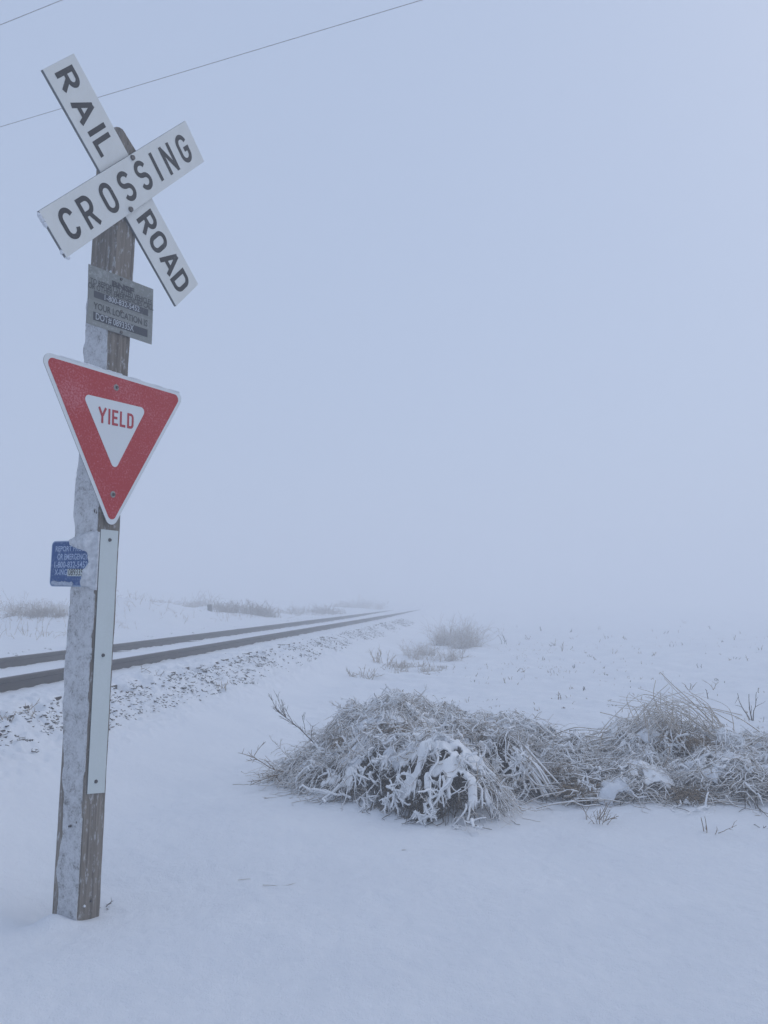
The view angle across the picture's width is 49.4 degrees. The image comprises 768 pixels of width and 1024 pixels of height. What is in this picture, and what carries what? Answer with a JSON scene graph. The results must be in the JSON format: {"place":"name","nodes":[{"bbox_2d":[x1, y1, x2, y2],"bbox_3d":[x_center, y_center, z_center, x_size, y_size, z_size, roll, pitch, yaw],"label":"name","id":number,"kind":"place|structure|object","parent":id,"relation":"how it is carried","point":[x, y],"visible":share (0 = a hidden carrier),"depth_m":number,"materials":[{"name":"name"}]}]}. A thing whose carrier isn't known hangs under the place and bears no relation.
{"place":"outdoors","nodes":[
{"label":"outdoors","id":0,"kind":"place"},
{"bbox_2d":[0,0,61,24],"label":"overhead wire","id":1,"kind":"object","parent":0,"point":[30,12],"visible":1,"depth_m":10.30,"materials":[{"name":"grey metal"}]},
{"bbox_2d":[0,617,412,752],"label":"ballast gravel","id":2,"kind":"structure","parent":0,"point":[33,749],"depth_m":9.58,"materials":[{"name":"grey gravel"}]},
{"bbox_2d":[15,702,38,716],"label":"dead weed","id":3,"kind":"object","parent":2,"relation":"on","point":[29,709],"visible":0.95,"depth_m":6.71,"materials":[{"name":"beige plant"}]},
{"bbox_2d":[0,0,421,126],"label":"overhead wire","id":4,"kind":"object","parent":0,"point":[231,57],"visible":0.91,"depth_m":10.49,"materials":[{"name":"grey metal"}]},
{"bbox_2d":[0,597,767,1023],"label":"snow ground","id":5,"kind":"structure","parent":0,"point":[652,913],"depth_m":4.54,"materials":[{"name":"white snow"}]},
{"bbox_2d":[0,591,68,618],"bbox_3d":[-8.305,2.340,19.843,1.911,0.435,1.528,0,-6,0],"label":"brush","id":6,"kind":"object","parent":5,"relation":"on","point":[47,611],"visible":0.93,"depth_m":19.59,"materials":[{"name":"grey plant"}]},
{"bbox_2d":[51,696,61,700],"bbox_3d":[-4.236,1.751,7.633,2.620,0.170,0.230,0,-6,7],"label":"sleeper","id":7,"kind":"object","parent":5,"relation":"on","point":[57,698],"visible":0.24,"depth_m":7.51,"materials":[{"name":"brown wood"}]},
{"bbox_2d":[52,127,135,920],"bbox_3d":[-1.405,0.100,4.077,0.185,4.157,0.165,-2,-7,30],"label":"wooden post","id":8,"kind":"object","parent":5,"relation":"on","point":[78,867],"visible":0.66,"depth_m":3.94,"materials":[{"name":"brown wood"}]},
{"bbox_2d":[50,531,99,589],"bbox_3d":[-1.509,0.241,4.020,0.316,0.299,0.062,-2,-7,30],"label":"emergency sign","id":9,"kind":"object","parent":8,"relation":"attached to","point":[74,561],"visible":1,"depth_m":4.01,"materials":[{"name":"blue metal"}]},
{"bbox_2d":[87,529,117,793],"bbox_3d":[-1.335,0.704,3.967,0.013,1.242,0.109,-2,-7,30],"label":"reflective strip","id":10,"kind":"object","parent":8,"relation":"attached to","point":[107,566],"visible":1,"depth_m":3.97,"materials":[{"name":"metal"}]},
{"bbox_2d":[43,353,180,524],"bbox_3d":[-1.314,-0.311,4.061,0.042,0.749,0.865,-2,-7,30],"label":"yield sign","id":11,"kind":"object","parent":8,"relation":"attached to","point":[118,424],"visible":1,"depth_m":4.03,"materials":[{"name":"metal"}]},
{"bbox_2d":[86,298,152,344],"bbox_3d":[-1.301,-0.945,4.139,0.010,0.142,0.417,-2,-7,30],"label":"location plate","id":12,"kind":"object","parent":8,"relation":"attached to","point":[116,320],"visible":1,"depth_m":4.13,"materials":[{"name":"metal"}]},
{"bbox_2d":[37,54,203,305],"bbox_3d":[-1.280,-1.648,4.201,0.047,1.049,1.059,-2,-7,30],"label":"crossbuck sign","id":13,"kind":"object","parent":8,"relation":"attached to","point":[122,184],"visible":1,"depth_m":4.11,"materials":[{"name":"metal"}]},
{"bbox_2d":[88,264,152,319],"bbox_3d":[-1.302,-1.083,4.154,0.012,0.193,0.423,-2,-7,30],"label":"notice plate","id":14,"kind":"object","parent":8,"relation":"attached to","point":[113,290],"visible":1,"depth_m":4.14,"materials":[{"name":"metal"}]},
{"bbox_2d":[0,590,344,639],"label":"bank growth","id":15,"kind":"object","parent":5,"relation":"on","point":[55,609],"visible":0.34,"depth_m":22.78,"materials":[{"name":"beige plant"}]},
{"bbox_2d":[143,594,219,606],"bbox_3d":[-8.498,3.859,35.355,3.567,0.839,3.217,5,-8,-40],"label":"brush","id":16,"kind":"object","parent":5,"relation":"on","point":[188,602],"visible":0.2,"depth_m":35.71,"materials":[{"name":"beige plant"}]},
{"bbox_2d":[116,650,249,654],"bbox_3d":[-3.462,2.333,13.441,2.620,0.170,0.230,0,-6,8],"label":"sleeper","id":17,"kind":"object","parent":5,"relation":"on","point":[248,653],"visible":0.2,"depth_m":13.37,"materials":[{"name":"brown wood"}]},
{"bbox_2d":[0,610,391,668],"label":"rail","id":18,"kind":"object","parent":5,"relation":"on","point":[16,661],"visible":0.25,"depth_m":15.30,"materials":[{"name":"metal"}]},
{"bbox_2d":[182,589,224,606],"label":"brush","id":19,"kind":"object","parent":5,"relation":"on","point":[203,600],"visible":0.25,"depth_m":45.05,"materials":[{"name":"grey plant"}]},
{"bbox_2d":[0,610,416,692],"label":"rail","id":20,"kind":"object","parent":5,"relation":"on","point":[16,682],"visible":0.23,"depth_m":11.61,"materials":[{"name":"metal"}]},
{"bbox_2d":[207,604,211,610],"bbox_3d":[-6.066,3.446,29.068,0.150,0.460,0.160,-2,-2,-17],"label":"marker stub","id":21,"kind":"object","parent":5,"relation":"on","point":[209,607],"visible":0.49,"depth_m":29.00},
{"bbox_2d":[209,599,299,617],"bbox_3d":[-4.857,3.597,31.267,3.403,0.830,2.173,2,-6,-19],"label":"brush","id":22,"kind":"object","parent":5,"relation":"on","point":[259,610],"visible":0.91,"depth_m":30.94,"materials":[{"name":"grey plant"}]},
{"bbox_2d":[278,603,346,614],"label":"brush","id":23,"kind":"object","parent":5,"relation":"on","point":[323,610],"visible":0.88,"depth_m":44.23,"materials":[{"name":"grey plant"}]},
{"bbox_2d":[326,594,387,609],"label":"brush","id":24,"kind":"object","parent":5,"relation":"on","point":[346,604],"visible":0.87,"depth_m":59.37,"materials":[{"name":"beige plant"}]},
{"bbox_2d":[346,665,382,679],"bbox_3d":[-0.335,2.830,14.750,0.702,0.269,0.456,0,-6,0],"label":"dead weed","id":25,"kind":"object","parent":5,"relation":"on","point":[352,675],"visible":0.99,"depth_m":14.78,"materials":[{"name":"grey plant"}]},
{"bbox_2d":[369,646,395,664],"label":"dead weed","id":26,"kind":"object","parent":5,"relation":"on","point":[377,658],"visible":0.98,"depth_m":17.61,"materials":[{"name":"beige plant"}]},
{"bbox_2d":[233,684,547,835],"bbox_3d":[0.147,1.678,6.257,2.389,0.752,2.068,-3,-7,26],"label":"snowy bush","id":27,"kind":"object","parent":5,"relation":"on","point":[400,733],"visible":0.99,"depth_m":5.65,"materials":[{"name":"beige plant"}]},
{"bbox_2d":[240,742,283,784],"bbox_3d":[-0.892,1.848,6.146,0.306,0.272,0.374,2,-6,-22],"label":"bare twig","id":28,"kind":"object","parent":27,"relation":"on","point":[267,776],"visible":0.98,"depth_m":6.12,"materials":[{"name":"plant"}]},
{"bbox_2d":[268,692,317,741],"bbox_3d":[-0.669,1.589,6.366,0.438,0.478,0.214,-2,-6,15],"label":"bare twig","id":29,"kind":"object","parent":27,"relation":"on","point":[283,712],"visible":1,"depth_m":6.36,"materials":[{"name":"plant"}]},
{"bbox_2d":[381,659,429,669],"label":"dead weed","id":30,"kind":"object","parent":5,"relation":"on","point":[423,664],"visible":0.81,"depth_m":16.99,"materials":[{"name":"grey plant"}]},
{"bbox_2d":[384,658,454,674],"bbox_3d":[0.708,3.069,16.519,1.509,0.270,2.425,0,-6,0],"label":"brush","id":31,"kind":"object","parent":5,"relation":"on","point":[423,669],"visible":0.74,"depth_m":16.57,"materials":[{"name":"beige plant"}]},
{"bbox_2d":[398,638,474,661],"bbox_3d":[1.199,3.275,19.819,1.844,0.558,2.761,0,-6,0],"label":"brush","id":32,"kind":"object","parent":5,"relation":"on","point":[421,652],"visible":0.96,"depth_m":19.33,"materials":[{"name":"beige plant"}]},
{"bbox_2d":[419,611,502,648],"bbox_3d":[2.249,3.456,24.419,2.540,1.206,3.412,0,-6,0],"label":"brush","id":33,"kind":"object","parent":5,"relation":"on","point":[451,639],"visible":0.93,"depth_m":24.14,"materials":[{"name":"beige plant"}]},
{"bbox_2d":[437,707,618,812],"bbox_3d":[1.070,1.777,6.332,1.633,0.555,1.689,0,-6,0],"label":"snowy bush","id":34,"kind":"object","parent":5,"relation":"on","point":[516,730],"visible":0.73,"depth_m":6.01,"materials":[{"name":"beige plant"}]},
{"bbox_2d":[421,633,763,728],"bbox_3d":[9.130,3.571,21.070,15.874,0.235,28.932,-1,-6,10],"label":"field stubble","id":35,"kind":"object","parent":5,"relation":"on","point":[593,672],"visible":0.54,"depth_m":15.18,"materials":[{"name":"plant"}]},
{"bbox_2d":[582,800,617,823],"bbox_3d":[1.348,1.894,5.262,0.229,0.144,0.283,0,-6,0],"label":"dead weed","id":36,"kind":"object","parent":5,"relation":"on","point":[606,819],"visible":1,"depth_m":5.25,"materials":[{"name":"grey plant"}]},
{"bbox_2d":[509,672,767,816],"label":"snowy bush","id":37,"kind":"object","parent":5,"relation":"on","point":[704,753],"visible":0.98,"depth_m":5.85,"materials":[{"name":"beige plant"}]},
{"bbox_2d":[701,816,736,833],"bbox_3d":[2.007,1.888,5.012,0.164,0.096,0.146,2,-6,-18],"label":"dead weed","id":38,"kind":"object","parent":5,"relation":"on","point":[716,826],"visible":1,"depth_m":5.01,"materials":[{"name":"plant"}]},
{"bbox_2d":[735,692,761,720],"bbox_3d":[4.157,2.203,9.477,0.328,0.337,0.207,-3,-7,29],"label":"dead weed","id":39,"kind":"object","parent":5,"relation":"on","point":[749,708],"visible":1,"depth_m":9.46,"materials":[{"name":"grey plant"}]},
{"bbox_2d":[0,0,767,603],"label":"sky","id":40,"kind":"structure","parent":0,"point":[477,310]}
]}

